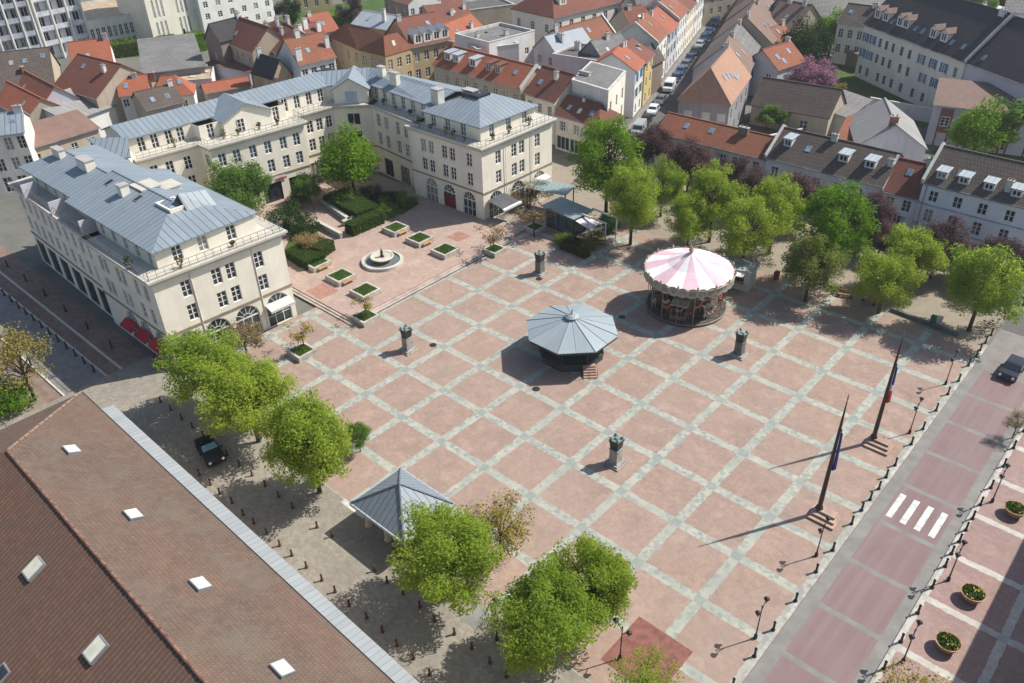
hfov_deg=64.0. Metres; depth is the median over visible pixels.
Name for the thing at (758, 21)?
house
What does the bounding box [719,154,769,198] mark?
tree
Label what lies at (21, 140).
window
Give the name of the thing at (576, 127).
window
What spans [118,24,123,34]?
window
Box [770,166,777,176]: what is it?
window
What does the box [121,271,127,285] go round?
window
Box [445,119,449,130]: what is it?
window
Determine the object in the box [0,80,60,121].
house
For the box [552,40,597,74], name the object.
house
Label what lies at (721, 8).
house
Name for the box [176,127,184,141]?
window
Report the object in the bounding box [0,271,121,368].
gutter strip
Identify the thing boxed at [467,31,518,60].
house
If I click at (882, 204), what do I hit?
tree
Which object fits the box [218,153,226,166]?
window
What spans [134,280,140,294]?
window
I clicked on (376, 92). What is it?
window
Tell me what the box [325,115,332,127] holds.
window
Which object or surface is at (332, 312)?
terrace steps
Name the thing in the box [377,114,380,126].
window
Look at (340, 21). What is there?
hedge
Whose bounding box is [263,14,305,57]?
house
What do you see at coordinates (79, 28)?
window
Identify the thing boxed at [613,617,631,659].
street lamp
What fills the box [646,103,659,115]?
parked car
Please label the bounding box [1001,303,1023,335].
street asphalt
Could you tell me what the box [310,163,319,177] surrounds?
shop window
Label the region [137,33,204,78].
house
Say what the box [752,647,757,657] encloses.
bollard
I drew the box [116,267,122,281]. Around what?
window
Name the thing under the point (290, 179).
shop window
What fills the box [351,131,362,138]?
window
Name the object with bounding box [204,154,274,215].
tree
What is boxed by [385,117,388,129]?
window
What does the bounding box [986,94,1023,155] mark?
tree
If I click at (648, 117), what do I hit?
parked car
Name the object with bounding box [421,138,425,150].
window
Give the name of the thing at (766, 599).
street lamp
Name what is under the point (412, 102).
window
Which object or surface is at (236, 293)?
window
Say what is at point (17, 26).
window
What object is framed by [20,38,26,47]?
window
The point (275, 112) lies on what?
window
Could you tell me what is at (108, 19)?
public building
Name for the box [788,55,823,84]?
tree
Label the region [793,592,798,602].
bollard
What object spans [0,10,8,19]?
window
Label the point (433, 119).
window
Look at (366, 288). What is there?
stone planter
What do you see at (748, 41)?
house
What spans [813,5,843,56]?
tree
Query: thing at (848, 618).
pink road
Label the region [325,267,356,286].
stone planter
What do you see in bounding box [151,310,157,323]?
window
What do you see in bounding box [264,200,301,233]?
shrub
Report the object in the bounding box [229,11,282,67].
house
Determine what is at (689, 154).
tree
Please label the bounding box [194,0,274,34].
apartment block
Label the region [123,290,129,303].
window
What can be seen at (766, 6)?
house
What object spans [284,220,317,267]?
lawn
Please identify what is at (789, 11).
house
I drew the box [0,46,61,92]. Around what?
house
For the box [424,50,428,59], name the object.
window
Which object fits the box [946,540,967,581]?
street lamp
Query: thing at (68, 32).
window
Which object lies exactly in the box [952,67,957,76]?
window
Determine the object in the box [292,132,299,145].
window
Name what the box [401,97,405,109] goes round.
window
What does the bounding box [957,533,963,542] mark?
bollard
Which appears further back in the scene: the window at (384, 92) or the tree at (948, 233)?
the window at (384, 92)
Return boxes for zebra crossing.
[886,493,947,537]
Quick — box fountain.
[361,249,402,271]
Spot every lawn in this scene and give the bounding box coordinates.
[115,16,284,58]
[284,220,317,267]
[291,0,384,25]
[375,196,418,214]
[813,58,928,128]
[930,146,1023,161]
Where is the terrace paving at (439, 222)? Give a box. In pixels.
[256,174,523,317]
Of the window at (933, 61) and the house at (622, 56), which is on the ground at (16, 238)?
the house at (622, 56)
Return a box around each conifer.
[273,0,300,25]
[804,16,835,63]
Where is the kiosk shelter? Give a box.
[349,467,455,559]
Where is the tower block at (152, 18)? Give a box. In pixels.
[116,0,199,38]
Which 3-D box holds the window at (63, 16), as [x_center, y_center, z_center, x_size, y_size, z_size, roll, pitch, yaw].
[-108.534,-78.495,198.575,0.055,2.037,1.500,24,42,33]
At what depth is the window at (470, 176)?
116.76 m
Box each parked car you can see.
[193,434,225,466]
[641,113,652,125]
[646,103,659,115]
[654,93,666,105]
[670,72,681,82]
[675,65,685,75]
[680,59,690,68]
[685,52,694,62]
[689,46,699,55]
[695,39,704,48]
[699,33,708,41]
[704,27,713,35]
[997,354,1023,382]
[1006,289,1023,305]
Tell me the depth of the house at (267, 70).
160.99 m
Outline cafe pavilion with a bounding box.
[541,197,617,243]
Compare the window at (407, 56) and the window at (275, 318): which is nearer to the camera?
the window at (275, 318)
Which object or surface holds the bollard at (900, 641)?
on the walk at (989, 631)
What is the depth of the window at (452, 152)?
117.06 m
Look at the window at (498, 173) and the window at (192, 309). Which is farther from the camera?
the window at (498, 173)
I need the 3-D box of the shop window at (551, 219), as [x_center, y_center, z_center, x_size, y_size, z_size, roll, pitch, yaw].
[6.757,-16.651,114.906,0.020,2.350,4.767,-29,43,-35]
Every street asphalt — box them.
[0,245,148,402]
[618,22,724,162]
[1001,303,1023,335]
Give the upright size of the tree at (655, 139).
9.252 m
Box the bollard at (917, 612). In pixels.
[915,604,921,614]
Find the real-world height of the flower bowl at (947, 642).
1.026 m
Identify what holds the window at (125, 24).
in the public building at (108, 19)
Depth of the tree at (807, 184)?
110.93 m
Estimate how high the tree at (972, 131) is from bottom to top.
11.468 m
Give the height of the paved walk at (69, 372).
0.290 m
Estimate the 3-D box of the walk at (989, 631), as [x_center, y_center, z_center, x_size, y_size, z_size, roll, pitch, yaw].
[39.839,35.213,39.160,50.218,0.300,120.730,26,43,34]
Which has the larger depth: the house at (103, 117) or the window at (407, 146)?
the house at (103, 117)
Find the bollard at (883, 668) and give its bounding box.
[881,660,887,670]
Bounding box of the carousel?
[643,244,736,327]
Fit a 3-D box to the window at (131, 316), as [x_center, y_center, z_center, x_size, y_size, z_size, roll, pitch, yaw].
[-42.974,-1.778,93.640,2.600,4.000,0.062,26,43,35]
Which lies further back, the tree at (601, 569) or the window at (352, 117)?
the window at (352, 117)
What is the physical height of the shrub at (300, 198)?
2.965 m
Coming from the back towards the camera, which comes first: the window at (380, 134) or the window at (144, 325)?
the window at (380, 134)
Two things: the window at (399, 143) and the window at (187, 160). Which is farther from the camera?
the window at (399, 143)
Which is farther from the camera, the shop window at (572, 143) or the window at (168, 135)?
the shop window at (572, 143)
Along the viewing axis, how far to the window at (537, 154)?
122.58 m
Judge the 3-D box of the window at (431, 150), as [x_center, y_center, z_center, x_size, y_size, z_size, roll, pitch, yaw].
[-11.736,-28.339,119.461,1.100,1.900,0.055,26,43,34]
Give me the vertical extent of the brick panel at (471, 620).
0.001 m
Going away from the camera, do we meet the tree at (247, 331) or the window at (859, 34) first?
the tree at (247, 331)
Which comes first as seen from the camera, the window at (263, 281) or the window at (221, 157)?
the window at (263, 281)
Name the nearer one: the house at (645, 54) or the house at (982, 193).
the house at (982, 193)
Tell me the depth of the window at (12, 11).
188.91 m
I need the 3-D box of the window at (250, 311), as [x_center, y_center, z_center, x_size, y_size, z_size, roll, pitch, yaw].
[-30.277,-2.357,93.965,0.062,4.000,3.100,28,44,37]
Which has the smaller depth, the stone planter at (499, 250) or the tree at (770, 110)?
the stone planter at (499, 250)
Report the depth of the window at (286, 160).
124.15 m
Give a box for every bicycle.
[976,318,992,327]
[982,323,996,329]
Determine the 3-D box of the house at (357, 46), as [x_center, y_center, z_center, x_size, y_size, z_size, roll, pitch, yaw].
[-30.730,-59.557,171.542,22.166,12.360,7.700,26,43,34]
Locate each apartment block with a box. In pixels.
[0,0,42,51]
[28,0,90,57]
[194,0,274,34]
[571,61,625,114]
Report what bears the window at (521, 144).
in the apartment building at (478, 153)
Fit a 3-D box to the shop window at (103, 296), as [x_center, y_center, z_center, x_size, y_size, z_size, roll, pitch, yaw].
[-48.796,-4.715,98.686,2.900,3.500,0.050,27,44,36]
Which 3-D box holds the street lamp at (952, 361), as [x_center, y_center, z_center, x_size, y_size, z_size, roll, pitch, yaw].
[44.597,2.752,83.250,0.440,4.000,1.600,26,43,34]
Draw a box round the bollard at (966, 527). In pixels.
[964,522,969,531]
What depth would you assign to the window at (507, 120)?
117.14 m
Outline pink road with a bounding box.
[743,329,1023,682]
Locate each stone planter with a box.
[286,342,317,362]
[308,258,331,272]
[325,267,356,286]
[349,281,381,301]
[350,309,379,327]
[381,221,409,236]
[405,231,433,247]
[430,242,459,259]
[482,243,506,257]
[524,222,545,234]
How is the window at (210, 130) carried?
in the apartment building at (279, 130)
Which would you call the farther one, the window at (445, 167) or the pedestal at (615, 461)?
the window at (445, 167)
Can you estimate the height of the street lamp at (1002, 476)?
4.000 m
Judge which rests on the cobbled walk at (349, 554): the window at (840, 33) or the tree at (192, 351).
the tree at (192, 351)
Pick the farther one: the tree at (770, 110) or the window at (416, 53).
the window at (416, 53)
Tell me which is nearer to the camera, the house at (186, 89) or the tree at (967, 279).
the tree at (967, 279)
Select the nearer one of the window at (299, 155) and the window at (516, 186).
the window at (516, 186)
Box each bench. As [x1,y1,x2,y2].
[838,288,853,298]
[862,295,877,305]
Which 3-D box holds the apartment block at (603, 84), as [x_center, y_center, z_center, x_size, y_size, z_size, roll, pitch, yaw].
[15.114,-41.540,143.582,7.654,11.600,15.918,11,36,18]
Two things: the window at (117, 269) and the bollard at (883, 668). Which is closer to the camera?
the bollard at (883, 668)
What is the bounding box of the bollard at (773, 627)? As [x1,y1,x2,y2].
[771,621,776,631]
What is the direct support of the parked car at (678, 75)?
on the street asphalt at (670, 104)
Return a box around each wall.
[315,219,342,238]
[320,198,351,219]
[341,215,353,225]
[869,97,932,122]
[890,307,958,336]
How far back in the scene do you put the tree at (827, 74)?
157.60 m
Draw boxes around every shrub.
[0,370,38,419]
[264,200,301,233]
[282,207,320,237]
[283,193,310,210]
[291,231,324,249]
[327,182,356,204]
[357,183,385,202]
[373,198,399,219]
[377,195,388,203]
[382,190,396,198]
[385,196,400,207]
[393,190,407,198]
[395,195,408,207]
[403,196,418,208]
[552,230,571,245]
[564,236,582,245]
[576,236,597,250]
[586,227,605,244]
[599,211,618,223]
[601,219,622,234]
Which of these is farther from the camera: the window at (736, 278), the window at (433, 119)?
the window at (433, 119)
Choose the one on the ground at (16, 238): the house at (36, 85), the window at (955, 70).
the house at (36, 85)
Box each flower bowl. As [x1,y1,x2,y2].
[935,631,961,653]
[960,583,986,603]
[1004,500,1023,518]
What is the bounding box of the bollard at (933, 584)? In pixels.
[930,579,936,589]
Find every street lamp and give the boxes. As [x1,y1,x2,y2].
[492,597,498,641]
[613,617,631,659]
[753,596,769,639]
[814,516,830,556]
[901,619,922,662]
[908,397,923,433]
[944,350,959,384]
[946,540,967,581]
[990,463,1010,502]
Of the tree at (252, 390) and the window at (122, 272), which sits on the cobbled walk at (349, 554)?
the tree at (252, 390)
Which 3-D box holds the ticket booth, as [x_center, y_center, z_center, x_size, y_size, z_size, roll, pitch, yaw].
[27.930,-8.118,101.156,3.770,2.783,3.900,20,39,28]
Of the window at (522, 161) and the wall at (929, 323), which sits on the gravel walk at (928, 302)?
the wall at (929, 323)
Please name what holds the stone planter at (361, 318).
on the square paving at (697, 508)
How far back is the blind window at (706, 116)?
139.35 m
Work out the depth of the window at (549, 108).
141.30 m
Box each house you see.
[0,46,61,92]
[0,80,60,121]
[0,103,38,197]
[18,64,81,102]
[28,88,118,137]
[31,109,100,158]
[53,53,158,122]
[67,32,115,61]
[117,71,149,120]
[131,78,184,117]
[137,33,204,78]
[147,70,198,105]
[179,66,216,102]
[199,75,251,100]
[203,10,240,62]
[205,60,255,88]
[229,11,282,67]
[251,46,292,87]
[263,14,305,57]
[276,28,336,77]
[293,0,332,11]
[293,16,331,45]
[301,10,338,43]
[329,23,414,76]
[351,7,401,34]
[383,11,450,80]
[384,0,440,16]
[422,0,474,23]
[431,39,540,100]
[444,13,482,40]
[454,22,534,64]
[463,0,514,25]
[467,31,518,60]
[510,0,623,43]
[522,65,576,144]
[532,26,590,66]
[546,14,615,39]
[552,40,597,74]
[553,94,624,159]
[578,31,624,56]
[595,40,645,117]
[609,3,648,32]
[619,12,669,77]
[622,0,688,6]
[624,37,655,105]
[635,43,664,95]
[644,0,688,61]
[648,5,679,74]
[654,111,774,192]
[677,41,751,126]
[678,0,697,48]
[692,0,703,37]
[692,30,755,98]
[701,0,737,26]
[706,18,760,55]
[712,0,777,50]
[724,0,773,21]
[749,35,804,95]
[749,76,846,135]
[764,124,903,219]
[769,18,788,44]
[771,0,822,44]
[771,0,833,19]
[830,1,879,64]
[831,90,872,132]
[838,115,853,141]
[844,49,858,68]
[849,97,927,161]
[880,154,932,229]
[910,142,1023,258]
[925,77,1023,156]
[1004,0,1023,17]
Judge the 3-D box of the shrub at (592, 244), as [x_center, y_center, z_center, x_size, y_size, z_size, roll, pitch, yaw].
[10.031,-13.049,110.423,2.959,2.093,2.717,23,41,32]
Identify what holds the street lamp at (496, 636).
on the cobbled walk at (349, 554)
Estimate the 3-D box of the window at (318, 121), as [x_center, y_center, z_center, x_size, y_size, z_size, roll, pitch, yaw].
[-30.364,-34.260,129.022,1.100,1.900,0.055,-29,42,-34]
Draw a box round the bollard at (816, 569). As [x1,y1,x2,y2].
[814,563,818,573]
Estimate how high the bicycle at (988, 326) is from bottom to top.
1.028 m
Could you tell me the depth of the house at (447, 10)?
189.24 m
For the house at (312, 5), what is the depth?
237.16 m
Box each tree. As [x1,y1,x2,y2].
[0,320,53,401]
[118,37,129,41]
[152,325,250,410]
[193,350,298,442]
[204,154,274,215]
[220,316,269,355]
[253,385,353,493]
[282,320,314,345]
[289,171,323,203]
[314,118,381,190]
[334,0,363,22]
[346,421,372,451]
[349,295,373,314]
[385,499,505,616]
[465,488,534,562]
[473,223,507,250]
[478,552,612,677]
[507,178,552,207]
[514,199,556,236]
[543,531,638,627]
[564,114,645,217]
[599,157,666,245]
[608,641,685,682]
[628,121,675,170]
[642,153,689,216]
[663,188,715,245]
[664,134,712,191]
[687,158,750,242]
[711,192,779,258]
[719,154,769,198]
[743,171,810,252]
[755,103,780,131]
[774,168,828,224]
[775,109,791,127]
[778,13,824,64]
[780,232,850,301]
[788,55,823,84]
[791,178,881,282]
[809,57,839,86]
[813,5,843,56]
[832,82,847,89]
[844,189,901,233]
[850,245,928,313]
[862,218,903,254]
[873,657,953,682]
[881,222,950,279]
[911,213,974,278]
[942,242,1023,331]
[945,95,1009,153]
[951,239,986,259]
[969,0,999,7]
[980,234,1023,283]
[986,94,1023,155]
[999,0,1005,6]
[1001,408,1023,437]
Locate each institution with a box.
[854,0,1016,107]
[962,16,1023,101]
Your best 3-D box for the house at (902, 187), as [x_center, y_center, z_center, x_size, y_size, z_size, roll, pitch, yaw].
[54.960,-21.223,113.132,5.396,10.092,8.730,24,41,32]
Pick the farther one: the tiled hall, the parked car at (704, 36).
the parked car at (704, 36)
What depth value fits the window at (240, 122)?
119.04 m
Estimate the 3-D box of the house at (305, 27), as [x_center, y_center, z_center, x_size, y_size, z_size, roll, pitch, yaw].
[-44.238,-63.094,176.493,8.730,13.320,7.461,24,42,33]
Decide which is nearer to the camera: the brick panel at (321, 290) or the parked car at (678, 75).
the brick panel at (321, 290)
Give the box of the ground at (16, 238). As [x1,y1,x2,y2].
[0,0,1015,681]
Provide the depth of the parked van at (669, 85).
166.38 m
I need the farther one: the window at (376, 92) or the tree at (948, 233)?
the window at (376, 92)
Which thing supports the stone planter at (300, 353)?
on the square paving at (697, 508)
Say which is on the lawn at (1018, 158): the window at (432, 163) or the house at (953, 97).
the house at (953, 97)
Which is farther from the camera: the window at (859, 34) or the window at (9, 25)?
the window at (9, 25)
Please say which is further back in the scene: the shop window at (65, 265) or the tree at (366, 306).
the shop window at (65, 265)
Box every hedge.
[111,38,138,57]
[182,30,207,51]
[285,244,325,269]
[299,236,335,256]
[303,9,368,27]
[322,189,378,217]
[344,209,384,236]
[559,240,590,258]
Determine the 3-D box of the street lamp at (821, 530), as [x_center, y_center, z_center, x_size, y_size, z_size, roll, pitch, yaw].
[24.478,15.654,64.961,0.440,4.000,1.600,26,43,34]
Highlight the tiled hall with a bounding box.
[0,391,418,682]
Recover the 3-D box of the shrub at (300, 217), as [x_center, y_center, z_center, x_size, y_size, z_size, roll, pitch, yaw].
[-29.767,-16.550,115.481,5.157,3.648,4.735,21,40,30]
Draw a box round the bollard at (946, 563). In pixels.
[943,558,949,567]
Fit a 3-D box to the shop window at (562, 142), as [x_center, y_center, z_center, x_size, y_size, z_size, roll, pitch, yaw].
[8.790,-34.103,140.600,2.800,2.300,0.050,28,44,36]
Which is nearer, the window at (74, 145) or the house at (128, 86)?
the window at (74, 145)
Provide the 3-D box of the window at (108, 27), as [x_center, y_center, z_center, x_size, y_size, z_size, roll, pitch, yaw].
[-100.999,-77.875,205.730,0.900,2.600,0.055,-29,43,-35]
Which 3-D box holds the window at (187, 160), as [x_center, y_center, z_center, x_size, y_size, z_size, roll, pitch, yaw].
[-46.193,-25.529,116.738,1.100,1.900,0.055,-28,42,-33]
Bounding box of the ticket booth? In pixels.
[728,256,759,291]
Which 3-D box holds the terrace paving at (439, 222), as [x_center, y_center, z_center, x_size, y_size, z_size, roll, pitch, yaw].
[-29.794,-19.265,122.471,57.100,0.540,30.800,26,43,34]
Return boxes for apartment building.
[7,145,296,365]
[86,65,400,208]
[367,67,556,219]
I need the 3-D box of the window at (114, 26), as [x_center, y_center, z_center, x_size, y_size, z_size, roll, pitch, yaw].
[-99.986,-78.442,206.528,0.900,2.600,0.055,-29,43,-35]
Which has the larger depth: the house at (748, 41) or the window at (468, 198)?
the house at (748, 41)
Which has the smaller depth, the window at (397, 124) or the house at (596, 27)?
the window at (397, 124)
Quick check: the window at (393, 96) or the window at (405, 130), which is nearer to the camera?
the window at (405, 130)
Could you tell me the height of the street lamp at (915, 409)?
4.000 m
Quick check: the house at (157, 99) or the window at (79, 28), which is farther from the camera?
the window at (79, 28)
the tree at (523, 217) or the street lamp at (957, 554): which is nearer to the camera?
the street lamp at (957, 554)
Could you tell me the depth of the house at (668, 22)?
177.09 m
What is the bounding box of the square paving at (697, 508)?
[183,196,982,682]
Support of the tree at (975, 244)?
on the gravel walk at (928, 302)
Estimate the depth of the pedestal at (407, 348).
90.76 m
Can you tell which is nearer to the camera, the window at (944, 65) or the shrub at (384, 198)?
the shrub at (384, 198)
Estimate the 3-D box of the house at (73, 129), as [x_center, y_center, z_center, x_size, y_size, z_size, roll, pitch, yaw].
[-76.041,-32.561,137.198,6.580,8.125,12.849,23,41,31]
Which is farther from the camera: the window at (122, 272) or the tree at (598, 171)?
the tree at (598, 171)
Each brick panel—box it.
[306,283,337,298]
[341,499,364,518]
[447,231,469,241]
[461,605,491,629]
[601,616,692,682]
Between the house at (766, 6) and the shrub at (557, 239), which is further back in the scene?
the house at (766, 6)
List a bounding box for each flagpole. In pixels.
[807,395,848,530]
[863,331,904,456]
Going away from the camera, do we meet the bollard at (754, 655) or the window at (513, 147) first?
the bollard at (754, 655)
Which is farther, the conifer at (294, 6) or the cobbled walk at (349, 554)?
the conifer at (294, 6)
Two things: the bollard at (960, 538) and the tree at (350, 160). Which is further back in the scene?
the tree at (350, 160)
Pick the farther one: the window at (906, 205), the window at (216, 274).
the window at (906, 205)
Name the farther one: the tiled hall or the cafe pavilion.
the cafe pavilion
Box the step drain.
[293,242,510,326]
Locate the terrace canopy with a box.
[524,179,575,208]
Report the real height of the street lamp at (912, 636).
4.000 m
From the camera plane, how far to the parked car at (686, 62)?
180.29 m
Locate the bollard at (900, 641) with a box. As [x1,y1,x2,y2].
[898,633,904,643]
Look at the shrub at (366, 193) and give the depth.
123.76 m
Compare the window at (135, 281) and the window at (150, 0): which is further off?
the window at (150, 0)
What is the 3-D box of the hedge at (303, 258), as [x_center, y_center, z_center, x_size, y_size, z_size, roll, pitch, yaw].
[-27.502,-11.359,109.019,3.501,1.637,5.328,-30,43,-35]
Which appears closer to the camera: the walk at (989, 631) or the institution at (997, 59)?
the walk at (989, 631)
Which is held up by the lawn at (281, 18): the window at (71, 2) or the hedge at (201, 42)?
the hedge at (201, 42)
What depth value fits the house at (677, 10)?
183.95 m
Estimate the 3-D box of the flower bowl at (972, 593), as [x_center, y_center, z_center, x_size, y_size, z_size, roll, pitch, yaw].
[34.865,19.137,61.981,1.801,1.070,1.800,-10,35,-12]
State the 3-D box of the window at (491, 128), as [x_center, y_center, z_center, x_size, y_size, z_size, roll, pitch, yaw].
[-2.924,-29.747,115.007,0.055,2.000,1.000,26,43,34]
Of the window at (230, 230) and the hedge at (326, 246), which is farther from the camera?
the hedge at (326, 246)
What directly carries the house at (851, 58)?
on the lawn at (854, 84)
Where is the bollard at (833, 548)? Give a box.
[831,542,835,551]
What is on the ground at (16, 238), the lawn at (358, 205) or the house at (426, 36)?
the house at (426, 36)
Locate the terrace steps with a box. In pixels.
[292,239,510,325]
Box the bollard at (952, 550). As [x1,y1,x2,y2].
[949,545,955,554]
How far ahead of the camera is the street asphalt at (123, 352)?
98.55 m
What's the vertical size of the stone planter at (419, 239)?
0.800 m
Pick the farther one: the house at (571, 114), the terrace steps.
the house at (571, 114)
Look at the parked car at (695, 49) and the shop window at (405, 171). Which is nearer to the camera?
the shop window at (405, 171)
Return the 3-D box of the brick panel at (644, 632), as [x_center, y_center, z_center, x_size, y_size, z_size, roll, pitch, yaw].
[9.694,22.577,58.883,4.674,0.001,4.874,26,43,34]
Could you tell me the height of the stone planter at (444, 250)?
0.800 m
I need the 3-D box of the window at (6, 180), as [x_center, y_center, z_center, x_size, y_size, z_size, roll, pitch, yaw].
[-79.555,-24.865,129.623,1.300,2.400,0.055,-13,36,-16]
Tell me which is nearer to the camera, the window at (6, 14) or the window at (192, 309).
the window at (192, 309)
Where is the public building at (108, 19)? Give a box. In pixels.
[81,0,136,41]
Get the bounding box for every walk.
[0,289,104,394]
[0,355,588,682]
[0,362,46,425]
[538,144,1023,346]
[873,427,1023,682]
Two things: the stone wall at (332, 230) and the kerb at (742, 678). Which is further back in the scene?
the stone wall at (332, 230)
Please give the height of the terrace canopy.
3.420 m
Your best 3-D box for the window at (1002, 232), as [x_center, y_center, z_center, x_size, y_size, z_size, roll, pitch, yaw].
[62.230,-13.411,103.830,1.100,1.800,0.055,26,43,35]
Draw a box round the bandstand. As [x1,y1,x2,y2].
[526,304,617,378]
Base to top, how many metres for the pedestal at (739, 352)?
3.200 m
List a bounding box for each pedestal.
[397,324,418,356]
[531,249,548,277]
[602,433,627,471]
[728,328,749,360]
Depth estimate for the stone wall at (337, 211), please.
120.82 m
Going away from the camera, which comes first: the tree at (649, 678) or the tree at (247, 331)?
the tree at (649, 678)
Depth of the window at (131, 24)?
208.98 m
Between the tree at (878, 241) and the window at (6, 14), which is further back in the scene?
the window at (6, 14)
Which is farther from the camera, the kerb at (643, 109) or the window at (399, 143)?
the kerb at (643, 109)
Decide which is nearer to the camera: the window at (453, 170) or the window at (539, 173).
the window at (453, 170)
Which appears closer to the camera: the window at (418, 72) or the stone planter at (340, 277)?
the stone planter at (340, 277)
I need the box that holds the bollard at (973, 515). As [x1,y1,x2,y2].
[970,510,976,519]
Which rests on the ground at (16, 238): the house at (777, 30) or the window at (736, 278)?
the house at (777, 30)
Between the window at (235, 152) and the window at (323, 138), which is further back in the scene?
the window at (323, 138)
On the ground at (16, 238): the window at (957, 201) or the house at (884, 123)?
the house at (884, 123)
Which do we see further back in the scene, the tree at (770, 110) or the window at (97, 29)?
the window at (97, 29)
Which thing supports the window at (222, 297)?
in the apartment building at (148, 258)
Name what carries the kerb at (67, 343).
on the ground at (16, 238)
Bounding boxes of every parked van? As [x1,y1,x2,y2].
[631,118,646,135]
[663,77,675,92]
[710,15,719,26]
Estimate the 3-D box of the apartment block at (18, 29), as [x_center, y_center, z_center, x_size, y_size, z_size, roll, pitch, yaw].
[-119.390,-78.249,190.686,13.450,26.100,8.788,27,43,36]
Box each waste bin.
[773,270,780,279]
[930,314,937,322]
[936,315,943,324]
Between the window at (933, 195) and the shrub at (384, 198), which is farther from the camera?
the shrub at (384, 198)
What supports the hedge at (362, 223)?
on the terrace paving at (439, 222)
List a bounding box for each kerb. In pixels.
[0,287,106,375]
[0,338,64,395]
[624,25,707,135]
[737,344,987,682]
[870,426,1022,682]
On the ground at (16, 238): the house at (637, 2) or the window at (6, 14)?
the house at (637, 2)
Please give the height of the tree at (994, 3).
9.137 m
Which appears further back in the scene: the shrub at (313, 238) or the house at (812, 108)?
the house at (812, 108)
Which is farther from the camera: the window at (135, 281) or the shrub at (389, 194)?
the shrub at (389, 194)
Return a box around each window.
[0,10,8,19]
[0,159,7,171]
[2,41,8,50]
[2,177,14,191]
[3,137,14,149]
[5,25,13,34]
[10,9,16,17]
[11,157,20,169]
[14,24,21,32]
[16,135,27,148]
[19,7,28,16]
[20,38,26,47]
[23,155,32,163]
[24,21,32,30]
[29,36,37,45]
[34,3,40,11]
[37,240,51,265]
[38,17,45,26]
[43,32,49,40]
[48,248,62,274]
[56,0,62,7]
[60,13,66,22]
[60,258,75,285]
[65,27,71,36]
[68,0,74,5]
[71,142,77,148]
[72,11,79,19]
[72,267,87,294]
[76,25,83,33]
[85,278,100,305]
[90,29,95,38]
[96,28,101,37]
[98,288,112,315]
[107,26,112,36]
[112,25,118,35]
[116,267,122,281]
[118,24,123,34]
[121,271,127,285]
[123,99,129,106]
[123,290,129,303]
[124,23,129,33]
[128,311,138,332]
[129,22,134,32]
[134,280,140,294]
[136,137,146,150]
[142,303,147,316]
[142,321,153,343]
[144,286,150,301]
[150,0,155,17]
[150,133,159,147]
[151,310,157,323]
[155,0,160,16]
[156,332,171,363]
[164,130,172,143]
[165,160,175,172]
[171,244,183,261]
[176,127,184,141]
[178,331,204,356]
[180,279,192,296]
[183,156,192,169]
[186,302,198,320]
[188,175,196,182]
[196,235,208,251]
[205,318,231,350]
[206,123,214,137]
[211,267,222,284]
[217,291,228,307]
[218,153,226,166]
[225,224,236,240]
[225,262,236,279]
[230,285,241,301]
[232,149,240,161]
[235,305,262,339]
[236,118,245,131]
[249,145,257,157]
[253,251,263,267]
[258,274,268,290]
[264,140,271,153]
[264,181,283,203]
[266,292,292,326]
[267,159,275,171]
[272,107,279,120]
[279,136,286,149]
[281,98,287,110]
[282,155,290,167]
[289,176,298,194]
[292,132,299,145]
[293,95,299,108]
[296,151,303,163]
[302,69,307,75]
[305,92,311,104]
[307,120,313,132]
[309,138,316,150]
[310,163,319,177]
[316,118,322,129]
[317,88,323,101]
[319,136,325,147]
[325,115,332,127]
[328,133,333,143]
[345,91,356,101]
[347,113,360,124]
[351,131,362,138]
[374,87,377,98]
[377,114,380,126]
[379,132,382,144]
[383,91,386,102]
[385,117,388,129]
[385,158,393,176]
[387,136,390,147]
[388,60,392,69]
[392,94,395,105]
[396,122,399,134]
[397,57,401,66]
[398,141,401,152]
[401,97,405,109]
[401,165,410,184]
[404,127,407,137]
[406,54,410,63]
[406,144,409,156]
[411,101,414,112]
[415,52,419,61]
[416,69,420,77]
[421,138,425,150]
[423,157,427,169]
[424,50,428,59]
[426,67,429,76]
[426,178,437,201]
[428,141,433,153]
[430,160,434,172]
[431,115,435,126]
[434,48,437,57]
[442,145,446,157]
[443,164,448,176]
[444,184,454,201]
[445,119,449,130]
[450,148,454,160]
[451,167,455,179]
[461,124,465,135]
[463,191,475,215]
[466,153,471,166]
[468,173,472,185]
[489,124,493,136]
[489,190,502,216]
[495,150,500,163]
[496,169,500,182]
[506,118,509,130]
[511,143,515,156]
[511,180,523,202]
[512,163,516,175]
[519,140,523,153]
[519,159,523,172]
[522,111,525,123]
[533,170,543,195]
[535,134,538,146]
[535,153,538,165]
[538,103,541,112]
[548,106,551,115]
[549,212,569,231]
[557,135,568,150]
[561,121,564,130]
[570,139,581,153]
[574,125,578,134]
[575,216,584,233]
[683,110,691,116]
[701,112,709,120]
[716,114,725,122]
[719,153,725,162]
[735,276,743,281]
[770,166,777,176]
[799,120,807,130]
[835,44,840,51]
[838,28,843,36]
[847,30,852,38]
[856,31,861,39]
[887,196,894,206]
[892,215,900,226]
[901,200,910,211]
[922,209,932,222]
[928,190,938,202]
[931,59,935,68]
[931,78,936,87]
[940,117,949,125]
[941,63,946,72]
[947,215,956,226]
[951,196,962,208]
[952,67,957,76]
[970,221,981,235]
[976,203,987,214]
[995,142,1004,149]
[997,229,1008,239]
[1003,210,1015,221]
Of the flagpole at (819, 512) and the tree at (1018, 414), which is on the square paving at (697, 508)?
the flagpole at (819, 512)

